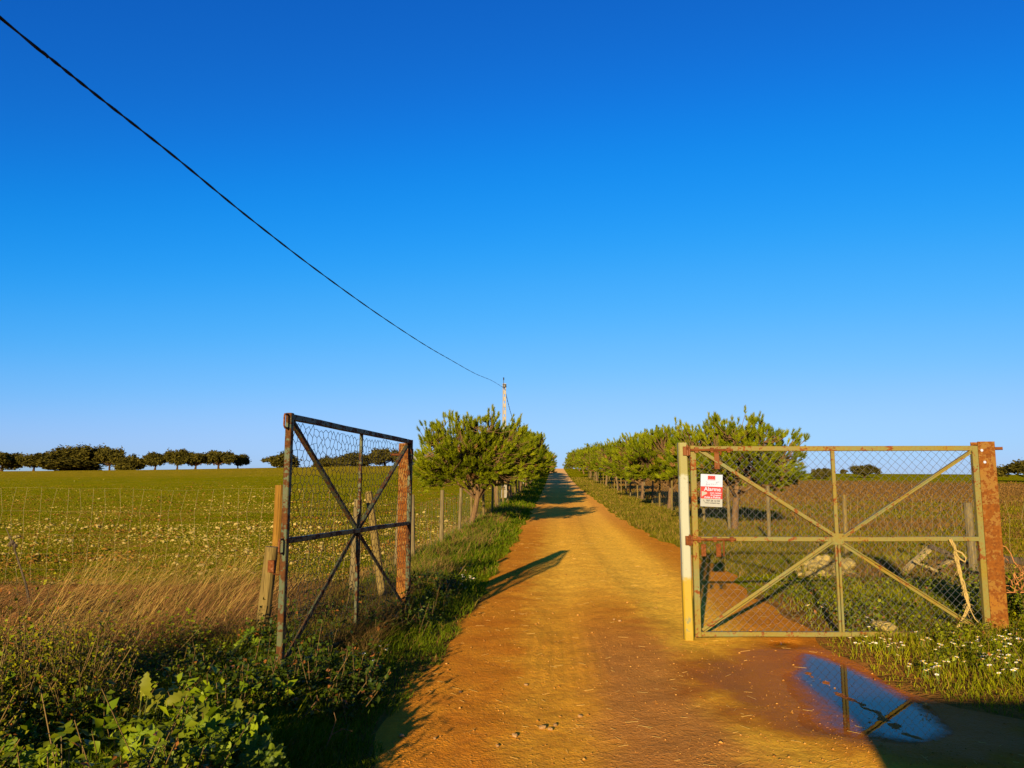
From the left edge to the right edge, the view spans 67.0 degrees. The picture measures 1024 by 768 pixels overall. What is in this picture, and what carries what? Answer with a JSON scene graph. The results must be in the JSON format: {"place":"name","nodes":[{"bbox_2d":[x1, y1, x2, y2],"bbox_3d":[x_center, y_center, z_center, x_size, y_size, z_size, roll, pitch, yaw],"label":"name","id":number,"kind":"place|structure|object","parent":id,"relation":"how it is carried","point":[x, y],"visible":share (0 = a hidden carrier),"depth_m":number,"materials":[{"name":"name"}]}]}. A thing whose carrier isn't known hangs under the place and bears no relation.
{"place":"outdoors","nodes":[
{"label":"outdoors","id":0,"kind":"place"},
{"bbox_2d":[0,620,342,767],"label":"verge grass","id":1,"kind":"structure","parent":0,"point":[137,686],"depth_m":4.67,"materials":[{"name":"green plant"}]},
{"bbox_2d":[0,465,1023,767],"bbox_3d":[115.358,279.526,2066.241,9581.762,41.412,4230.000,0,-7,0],"label":"ground","id":2,"kind":"structure","parent":0,"point":[152,481],"depth_m":27.40,"materials":[{"name":"soil"}]},
{"bbox_2d":[0,451,27,470],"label":"oak tree","id":3,"kind":"object","parent":2,"relation":"on","point":[7,461],"visible":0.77,"depth_m":203.51,"materials":[{"name":"green plant"}]},
{"bbox_2d":[4,612,27,632],"bbox_3d":[-4.954,2.388,7.717,0.223,0.210,0.217,5,-9,-33],"label":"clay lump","id":4,"kind":"object","parent":2,"relation":"on","point":[15,615],"visible":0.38,"depth_m":7.67,"materials":[{"name":"brown soil"}]},
{"bbox_2d":[6,528,29,604],"bbox_3d":[-5.372,1.984,8.418,0.343,0.826,0.053,0,-7,0],"label":"dry stalk","id":5,"kind":"object","parent":2,"relation":"on","point":[13,544],"visible":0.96,"depth_m":8.41,"materials":[{"name":"brown plant"}]},
{"bbox_2d":[0,734,59,767],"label":"mallow plant","id":6,"kind":"object","parent":2,"relation":"on","point":[10,743],"visible":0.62,"depth_m":3.51,"materials":[{"name":"green plant"}]},
{"bbox_2d":[15,452,44,470],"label":"oak tree","id":7,"kind":"object","parent":2,"relation":"on","point":[26,457],"visible":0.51,"depth_m":201.32,"materials":[{"name":"green plant"}]},
{"bbox_2d":[18,457,110,470],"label":"hedge","id":8,"kind":"object","parent":2,"relation":"on","point":[68,464],"visible":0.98,"depth_m":198.48,"materials":[{"name":"green plant"}]},
{"bbox_2d":[36,442,94,466],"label":"oak tree","id":9,"kind":"object","parent":2,"relation":"on","point":[57,453],"visible":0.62,"depth_m":202.77,"materials":[{"name":"green plant"}]},
{"bbox_2d":[70,443,105,465],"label":"oak tree","id":10,"kind":"object","parent":2,"relation":"on","point":[94,449],"visible":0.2,"depth_m":206.31,"materials":[{"name":"green plant"}]},
{"bbox_2d":[93,446,126,469],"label":"oak tree","id":11,"kind":"object","parent":2,"relation":"on","point":[107,455],"visible":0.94,"depth_m":203.94,"materials":[{"name":"green plant"}]},
{"bbox_2d":[111,453,147,469],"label":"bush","id":12,"kind":"object","parent":2,"relation":"on","point":[132,462],"visible":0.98,"depth_m":202.70,"materials":[{"name":"green plant"}]},
{"bbox_2d":[122,724,169,767],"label":"mallow plant","id":13,"kind":"object","parent":2,"relation":"on","point":[150,741],"visible":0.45,"depth_m":3.66,"materials":[{"name":"green plant"}]},
{"bbox_2d":[0,660,297,767],"bbox_3d":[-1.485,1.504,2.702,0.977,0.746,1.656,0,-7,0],"label":"undergrowth","id":14,"kind":"object","parent":2,"relation":"on","point":[166,757],"visible":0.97,"depth_m":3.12,"materials":[{"name":"green plant"}]},
{"bbox_2d":[0,588,300,747],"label":"undergrowth","id":15,"kind":"object","parent":2,"relation":"on","point":[229,644],"visible":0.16,"depth_m":5.43,"materials":[{"name":"green plant"}]},
{"bbox_2d":[142,451,165,469],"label":"oak tree","id":16,"kind":"object","parent":2,"relation":"on","point":[154,459],"visible":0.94,"depth_m":202.59,"materials":[{"name":"green plant"}]},
{"bbox_2d":[123,671,187,730],"bbox_3d":[-1.918,1.802,4.250,0.471,0.458,0.245,-5,-9,35],"label":"dock plant","id":17,"kind":"object","parent":2,"relation":"on","point":[155,698],"visible":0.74,"depth_m":4.24,"materials":[{"name":"green plant"}]},
{"bbox_2d":[0,562,349,767],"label":"undergrowth","id":18,"kind":"object","parent":2,"relation":"on","point":[67,674],"visible":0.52,"depth_m":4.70,"materials":[{"name":"green plant"}]},
{"bbox_2d":[162,449,192,468],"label":"oak tree","id":19,"kind":"object","parent":2,"relation":"on","point":[171,457],"visible":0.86,"depth_m":201.72,"materials":[{"name":"green plant"}]},
{"bbox_2d":[152,741,233,767],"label":"mallow plant","id":20,"kind":"object","parent":2,"relation":"on","point":[222,746],"visible":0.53,"depth_m":3.35,"materials":[{"name":"green plant"}]},
{"bbox_2d":[0,487,387,599],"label":"wire fence","id":21,"kind":"object","parent":2,"relation":"on","point":[375,541],"visible":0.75,"depth_m":9.59,"materials":[{"name":"brown"}]},
{"bbox_2d":[177,451,214,468],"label":"oak tree","id":22,"kind":"object","parent":2,"relation":"on","point":[196,458],"visible":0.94,"depth_m":202.04,"materials":[{"name":"green plant"}]},
{"bbox_2d":[0,535,395,683],"bbox_3d":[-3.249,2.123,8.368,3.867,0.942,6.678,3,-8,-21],"label":"dry grass","id":23,"kind":"structure","parent":2,"relation":"on","point":[154,608],"depth_m":8.12,"materials":[{"name":"plant"}]},
{"bbox_2d":[182,698,250,747],"bbox_3d":[-1.534,1.809,4.008,0.358,0.342,0.282,3,-8,-22],"label":"dock plant","id":24,"kind":"object","parent":2,"relation":"on","point":[203,708],"visible":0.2,"depth_m":3.97,"materials":[{"name":"green plant"}]},
{"bbox_2d":[200,449,236,468],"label":"oak tree","id":25,"kind":"object","parent":2,"relation":"on","point":[218,458],"visible":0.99,"depth_m":203.69,"materials":[{"name":"green plant"}]},
{"bbox_2d":[193,711,271,767],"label":"mallow plant","id":26,"kind":"object","parent":2,"relation":"on","point":[211,728],"visible":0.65,"depth_m":3.74,"materials":[{"name":"green plant"}]},
{"bbox_2d":[228,454,251,467],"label":"oak tree","id":27,"kind":"object","parent":2,"relation":"on","point":[242,459],"visible":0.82,"depth_m":212.26,"materials":[{"name":"green plant"}]},
{"bbox_2d":[219,626,261,668],"bbox_3d":[-2.124,2.061,5.860,0.293,0.369,0.761,0,-7,0],"label":"mallow plant","id":28,"kind":"object","parent":2,"relation":"on","point":[254,642],"visible":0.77,"depth_m":6.06,"materials":[{"name":"green plant"}]},
{"bbox_2d":[0,481,493,585],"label":"field clods","id":29,"kind":"object","parent":2,"relation":"on","point":[56,560],"visible":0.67,"depth_m":19.27,"materials":[{"name":"soil"}]},
{"bbox_2d":[0,475,494,584],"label":"field stones","id":30,"kind":"object","parent":2,"relation":"on","point":[203,543],"visible":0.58,"depth_m":21.93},
{"bbox_2d":[0,483,506,590],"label":"field grass","id":31,"kind":"structure","parent":2,"relation":"on","point":[154,563],"depth_m":19.93,"materials":[{"name":"green plant"}]},
{"bbox_2d":[232,732,288,767],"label":"mallow plant","id":32,"kind":"object","parent":2,"relation":"on","point":[271,755],"visible":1,"depth_m":3.50,"materials":[{"name":"green plant"}]},
{"bbox_2d":[256,546,278,634],"bbox_3d":[-2.127,2.043,6.698,0.264,1.248,0.144,0,-7,0],"label":"wooden post","id":33,"kind":"object","parent":2,"relation":"on","point":[268,573],"visible":0.52,"depth_m":6.70,"materials":[{"name":"brown wood"}]},
{"bbox_2d":[272,485,282,588],"bbox_3d":[-3.077,2.144,10.110,0.139,1.632,0.128,0,-7,0],"label":"wooden post","id":34,"kind":"object","parent":2,"relation":"on","point":[277,514],"visible":0.38,"depth_m":10.11,"materials":[{"name":"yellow wood"}]},
{"bbox_2d":[11,479,544,767],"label":"verge grass","id":35,"kind":"structure","parent":2,"relation":"on","point":[290,735],"depth_m":6.10,"materials":[{"name":"green plant"}]},
{"bbox_2d":[295,697,324,724],"bbox_3d":[-1.208,1.953,4.634,0.181,0.175,0.016,0,-7,0],"label":"dry twig","id":36,"kind":"object","parent":35,"relation":"on","point":[310,708],"visible":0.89,"depth_m":4.63,"materials":[{"name":"brown wood"}]},
{"bbox_2d":[326,713,352,746],"bbox_3d":[-0.965,1.935,4.313,0.155,0.201,0.015,0,-7,0],"label":"dry twig","id":37,"kind":"object","parent":35,"relation":"on","point":[336,731],"visible":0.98,"depth_m":4.31,"materials":[{"name":"brown wood"}]},
{"bbox_2d":[260,451,303,467],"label":"oak tree","id":38,"kind":"object","parent":2,"relation":"on","point":[277,461],"visible":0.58,"depth_m":205.11,"materials":[{"name":"green plant"}]},
{"bbox_2d":[149,571,434,664],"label":"dry weeds","id":39,"kind":"object","parent":2,"relation":"on","point":[367,634],"visible":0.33,"depth_m":7.25,"materials":[{"name":"plant"}]},
{"bbox_2d":[150,557,472,724],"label":"undergrowth","id":40,"kind":"object","parent":2,"relation":"on","point":[358,665],"visible":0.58,"depth_m":5.53,"materials":[{"name":"green plant"}]},
{"bbox_2d":[309,457,327,466],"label":"oak tree","id":41,"kind":"object","parent":2,"relation":"on","point":[322,463],"visible":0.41,"depth_m":231.92,"materials":[{"name":"green plant"}]},
{"bbox_2d":[319,455,331,466],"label":"oak tree","id":42,"kind":"object","parent":2,"relation":"on","point":[325,459],"visible":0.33,"depth_m":232.69,"materials":[{"name":"green plant"}]},
{"bbox_2d":[325,455,338,466],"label":"oak tree","id":43,"kind":"object","parent":2,"relation":"on","point":[332,464],"visible":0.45,"depth_m":231.57,"materials":[{"name":"green plant"}]},
{"bbox_2d":[334,450,372,466],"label":"oak tree","id":44,"kind":"object","parent":2,"relation":"on","point":[338,460],"visible":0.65,"depth_m":207.79,"materials":[{"name":"green plant"}]},
{"bbox_2d":[368,447,398,465],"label":"oak tree","id":45,"kind":"object","parent":2,"relation":"on","point":[378,451],"visible":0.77,"depth_m":208.28,"materials":[{"name":"green plant"}]},
{"bbox_2d":[390,443,407,614],"bbox_3d":[-1.283,1.806,8.834,0.247,2.250,0.162,1,-7,-10],"label":"gate post","id":46,"kind":"object","parent":2,"relation":"on","point":[403,465],"visible":0.4,"depth_m":8.80,"materials":[{"name":"metal"}]},
{"bbox_2d":[275,413,412,675],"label":"farm gate","id":47,"kind":"structure","parent":46,"relation":"attached to","point":[291,426],"depth_m":6.66,"materials":[{"name":"metal"}]},
{"bbox_2d":[340,506,519,593],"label":"dry weeds","id":48,"kind":"object","parent":2,"relation":"on","point":[440,563],"visible":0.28,"depth_m":15.12,"materials":[{"name":"plant"}]},
{"bbox_2d":[394,478,534,568],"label":"wire fence","id":49,"kind":"object","parent":2,"relation":"on","point":[441,523],"visible":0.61,"depth_m":20.93,"materials":[{"name":"grey wood"}]},
{"bbox_2d":[412,403,538,523],"bbox_3d":[-1.533,2.770,24.864,4.289,4.161,4.461,4,-10,-34],"label":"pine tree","id":50,"kind":"object","parent":2,"relation":"on","point":[450,459],"visible":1,"depth_m":23.92,"materials":[{"name":"green plant"}]},
{"bbox_2d":[456,424,545,506],"bbox_3d":[-0.659,4.124,38.065,5.049,4.400,5.193,0,-6,10],"label":"pine tree","id":51,"kind":"object","parent":2,"relation":"on","point":[532,473],"visible":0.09,"depth_m":36.77,"materials":[{"name":"green plant"}]},
{"bbox_2d":[501,377,506,497],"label":"utility pole","id":52,"kind":"object","parent":2,"relation":"on","point":[503,417],"visible":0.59,"depth_m":50.14,"materials":[{"name":"concrete"}]},
{"bbox_2d":[0,16,501,386],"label":"overhead cable","id":53,"kind":"object","parent":52,"relation":"attached to","point":[36,47],"visible":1,"depth_m":6.10,"materials":[{"name":"black plastic"}]},
{"bbox_2d":[501,422,554,497],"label":"pine tree","id":54,"kind":"object","parent":2,"relation":"on","point":[544,470],"visible":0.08,"depth_m":47.74,"materials":[{"name":"green plant"}]},
{"bbox_2d":[518,443,550,490],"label":"pine tree","id":55,"kind":"object","parent":2,"relation":"on","point":[545,448],"visible":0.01,"depth_m":58.99,"materials":[{"name":"green plant"}]},
{"bbox_2d":[525,449,556,487],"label":"pine tree","id":56,"kind":"object","parent":2,"relation":"on","point":[553,470],"visible":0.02,"depth_m":70.08,"materials":[{"name":"green plant"}]},
{"bbox_2d":[562,461,577,468],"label":"pine tree","id":57,"kind":"object","parent":2,"relation":"on","point":[568,465],"visible":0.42,"depth_m":250.88,"materials":[{"name":"green plant"}]},
{"bbox_2d":[565,449,579,470],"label":"pine tree","id":58,"kind":"object","parent":2,"relation":"on","point":[567,456],"visible":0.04,"depth_m":173.02,"materials":[{"name":"green plant"}]},
{"bbox_2d":[568,447,584,473],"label":"pine tree","id":59,"kind":"object","parent":2,"relation":"on","point":[571,458],"visible":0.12,"depth_m":146.08,"materials":[{"name":"green plant"}]},
{"bbox_2d":[570,451,591,476],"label":"pine tree","id":60,"kind":"object","parent":2,"relation":"on","point":[576,465],"visible":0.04,"depth_m":119.00,"materials":[{"name":"green plant"}]},
{"bbox_2d":[575,443,604,480],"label":"pine tree","id":61,"kind":"object","parent":2,"relation":"on","point":[583,453],"visible":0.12,"depth_m":99.80,"materials":[{"name":"green plant"}]},
{"bbox_2d":[577,446,619,484],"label":"pine tree","id":62,"kind":"object","parent":2,"relation":"on","point":[588,462],"visible":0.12,"depth_m":82.74,"materials":[{"name":"green plant"}]},
{"bbox_2d":[590,438,627,490],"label":"pine tree","id":63,"kind":"object","parent":2,"relation":"on","point":[598,458],"visible":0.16,"depth_m":65.19,"materials":[{"name":"green plant"}]},
{"bbox_2d":[597,432,668,498],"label":"pine tree","id":64,"kind":"object","parent":2,"relation":"on","point":[617,458],"visible":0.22,"depth_m":48.30,"materials":[{"name":"green plant"}]},
{"bbox_2d":[623,425,708,507],"bbox_3d":[7.816,4.082,36.960,5.100,4.374,4.959,0,-9,7],"label":"pine tree","id":65,"kind":"object","parent":2,"relation":"on","point":[643,454],"visible":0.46,"depth_m":36.08,"materials":[{"name":"green plant"}]},
{"bbox_2d":[588,471,848,556],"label":"wire fence","id":66,"kind":"object","parent":2,"relation":"on","point":[845,528],"visible":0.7,"depth_m":23.00,"materials":[{"name":"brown wood"}]},
{"bbox_2d":[654,405,812,528],"bbox_3d":[6.920,2.762,23.937,4.634,4.048,4.476,-2,-7,27],"label":"pine tree","id":67,"kind":"object","parent":2,"relation":"on","point":[733,434],"visible":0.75,"depth_m":22.90,"materials":[{"name":"green plant"}]},
{"bbox_2d":[804,570,815,576],"bbox_3d":[4.788,3.065,12.419,0.181,0.153,0.171,9,1,15],"label":"stone","id":68,"kind":"object","parent":2,"relation":"on","point":[808,573],"visible":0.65,"depth_m":12.37,"materials":[{"name":"stone"}]},
{"bbox_2d":[802,565,817,572],"bbox_3d":[4.949,3.110,12.886,0.334,0.170,0.189,-6,-9,39],"label":"stone","id":69,"kind":"object","parent":2,"relation":"on","point":[805,568],"visible":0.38,"depth_m":12.84,"materials":[{"name":"stone"}]},
{"bbox_2d":[601,477,1023,538],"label":"dry weeds","id":70,"kind":"object","parent":2,"relation":"on","point":[917,524],"visible":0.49,"depth_m":48.84,"materials":[{"name":"plant"}]},
{"bbox_2d":[808,562,825,568],"bbox_3d":[5.133,3.095,13.032,0.354,0.194,0.245,-2,-8,16],"label":"stone","id":71,"kind":"object","parent":2,"relation":"on","point":[814,564],"visible":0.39,"depth_m":12.97,"materials":[{"name":"stone"}]},
{"bbox_2d":[810,467,830,478],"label":"oak tree","id":72,"kind":"object","parent":2,"relation":"on","point":[822,472],"visible":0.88,"depth_m":133.36,"materials":[{"name":"green plant"}]},
{"bbox_2d":[816,569,825,575],"bbox_3d":[5.092,3.109,12.674,0.234,0.142,0.171,12,-13,-28],"label":"stone","id":73,"kind":"object","parent":2,"relation":"on","point":[819,572],"visible":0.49,"depth_m":12.61,"materials":[{"name":"stone"}]},
{"bbox_2d":[823,554,831,562],"bbox_3d":[5.392,2.994,13.242,0.243,0.151,0.157,23,-21,-37],"label":"stone","id":74,"kind":"object","parent":2,"relation":"on","point":[826,558],"visible":0.64,"depth_m":13.16,"materials":[{"name":"stone"}]},
{"bbox_2d":[841,559,851,570],"bbox_3d":[5.517,3.039,12.862,0.208,0.238,0.338,2,-8,-18],"label":"stone","id":75,"kind":"object","parent":2,"relation":"on","point":[846,564],"visible":0.36,"depth_m":12.75,"materials":[{"name":"stone"}]},
{"bbox_2d":[844,558,855,567],"bbox_3d":[5.633,3.002,12.895,0.186,0.210,0.272,2,-7,-12],"label":"stone","id":76,"kind":"object","parent":2,"relation":"on","point":[848,560],"visible":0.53,"depth_m":12.81,"materials":[{"name":"stone"}]},
{"bbox_2d":[849,464,881,477],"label":"oak tree","id":77,"kind":"object","parent":2,"relation":"on","point":[867,469],"visible":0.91,"depth_m":147.72,"materials":[{"name":"green plant"}]},
{"bbox_2d":[726,550,1023,718],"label":"verge grass","id":78,"kind":"structure","parent":2,"relation":"on","point":[1012,680],"depth_m":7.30,"materials":[{"name":"green plant"}]},
{"bbox_2d":[870,620,897,630],"bbox_3d":[3.808,2.488,7.914,0.271,0.119,0.332,13,-13,29],"label":"stone","id":79,"kind":"object","parent":2,"relation":"on","point":[891,628],"visible":0.57,"depth_m":7.80,"materials":[{"name":"stone"}]},
{"bbox_2d":[801,550,1023,590],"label":"dry weeds","id":80,"kind":"object","parent":2,"relation":"on","point":[883,576],"visible":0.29,"depth_m":12.31,"materials":[{"name":"plant"}]},
{"bbox_2d":[902,545,932,572],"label":"fallen beam","id":81,"kind":"structure","parent":2,"relation":"on","point":[917,557],"depth_m":12.64,"materials":[{"name":"grey wood"}]},
{"bbox_2d":[913,560,951,577],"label":"fallen beam","id":82,"kind":"structure","parent":2,"relation":"on","point":[916,562],"depth_m":12.25,"materials":[{"name":"grey wood"}]},
{"bbox_2d":[850,497,1023,576],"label":"wire fence","id":83,"kind":"object","parent":2,"relation":"on","point":[971,548],"visible":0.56,"depth_m":12.07,"materials":[{"name":"grey"}]},
{"bbox_2d":[923,559,953,573],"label":"fallen beam","id":84,"kind":"structure","parent":2,"relation":"on","point":[948,561],"depth_m":12.64,"materials":[{"name":"grey wood"}]},
{"bbox_2d":[928,544,967,563],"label":"fallen beam","id":85,"kind":"structure","parent":2,"relation":"on","point":[938,550],"depth_m":12.63,"materials":[{"name":"grey wood"}]},
{"bbox_2d":[908,543,1023,627],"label":"undergrowth","id":86,"kind":"object","parent":2,"relation":"on","point":[1015,601],"visible":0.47,"depth_m":9.08,"materials":[{"name":"green plant"}]},
{"bbox_2d":[1003,546,1023,592],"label":"dead branches","id":87,"kind":"object","parent":86,"relation":"on","point":[1014,575],"visible":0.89,"depth_m":8.16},
{"bbox_2d":[970,441,1009,635],"bbox_3d":[4.914,1.705,7.860,0.259,2.230,0.168,-1,-7,6],"label":"gate post","id":88,"kind":"object","parent":2,"relation":"on","point":[993,535],"visible":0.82,"depth_m":7.81,"materials":[{"name":"metal"}]},
{"bbox_2d":[689,446,990,636],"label":"farm gate","id":89,"kind":"structure","parent":88,"relation":"attached to","point":[836,539],"depth_m":7.81,"materials":[{"name":"metal"}]},
{"bbox_2d":[700,474,722,506],"bbox_3d":[2.025,1.079,7.864,0.222,0.332,0.036,2,-7,0],"label":"warning sign","id":90,"kind":"object","parent":89,"relation":"attached to","point":[711,490],"visible":1,"depth_m":7.85,"materials":[{"name":"white"}]},
{"bbox_2d":[948,538,977,634],"bbox_3d":[4.497,2.026,7.708,0.276,0.959,0.044,0,-7,0],"label":"frayed rope","id":91,"kind":"object","parent":89,"relation":"hanging from","point":[959,570],"visible":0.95,"depth_m":7.72,"materials":[{"name":"beige fabric"}]},
{"bbox_2d":[997,459,1023,476],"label":"oak tree","id":92,"kind":"object","parent":2,"relation":"on","point":[1015,467],"visible":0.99,"depth_m":116.62,"materials":[{"name":"green plant"}]},
{"bbox_2d":[1003,555,1023,564],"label":"fallen beam","id":93,"kind":"structure","parent":2,"relation":"on","point":[1017,560],"depth_m":10.31,"materials":[{"name":"grey wood"}]},
{"bbox_2d":[0,0,1023,474],"label":"sky","id":94,"kind":"structure","parent":0,"point":[632,216],"materials":[{"name":"blue"}]},
{"bbox_2d":[374,468,1023,767],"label":"dirt road","id":95,"kind":"structure","parent":0,"point":[562,495],"depth_m":5.92,"materials":[{"name":"brown soil"}]},
{"bbox_2d":[677,443,693,640],"bbox_3d":[1.765,1.703,7.817,0.116,2.216,0.133,0,-7,0],"label":"gate post","id":96,"kind":"object","parent":95,"relation":"on","point":[686,537],"visible":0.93,"depth_m":7.81,"materials":[{"name":"white paint"}]},
{"bbox_2d":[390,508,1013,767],"bbox_3d":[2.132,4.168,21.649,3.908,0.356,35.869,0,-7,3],"label":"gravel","id":97,"kind":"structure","parent":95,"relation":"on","point":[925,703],"depth_m":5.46,"materials":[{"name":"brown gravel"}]},
{"bbox_2d":[388,537,1018,767],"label":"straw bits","id":98,"kind":"object","parent":95,"relation":"on","point":[655,671],"visible":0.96,"depth_m":5.78,"materials":[{"name":"beige plant"}]},
{"bbox_2d":[570,477,931,576],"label":"verge grass","id":99,"kind":"structure","parent":0,"point":[632,511],"depth_m":20.86,"materials":[{"name":"green plant"}]},
{"bbox_2d":[627,492,1023,578],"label":"field grass","id":100,"kind":"structure","parent":0,"point":[905,532],"depth_m":24.75,"materials":[{"name":"green plant"}]},
{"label":"stone","id":101,"kind":"object","parent":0,"visible":0},
{"bbox_2d":[814,555,822,561],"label":"stone","id":102,"kind":"object","parent":101,"relation":"on","point":[818,558],"visible":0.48,"depth_m":13.20,"materials":[{"name":"stone"}]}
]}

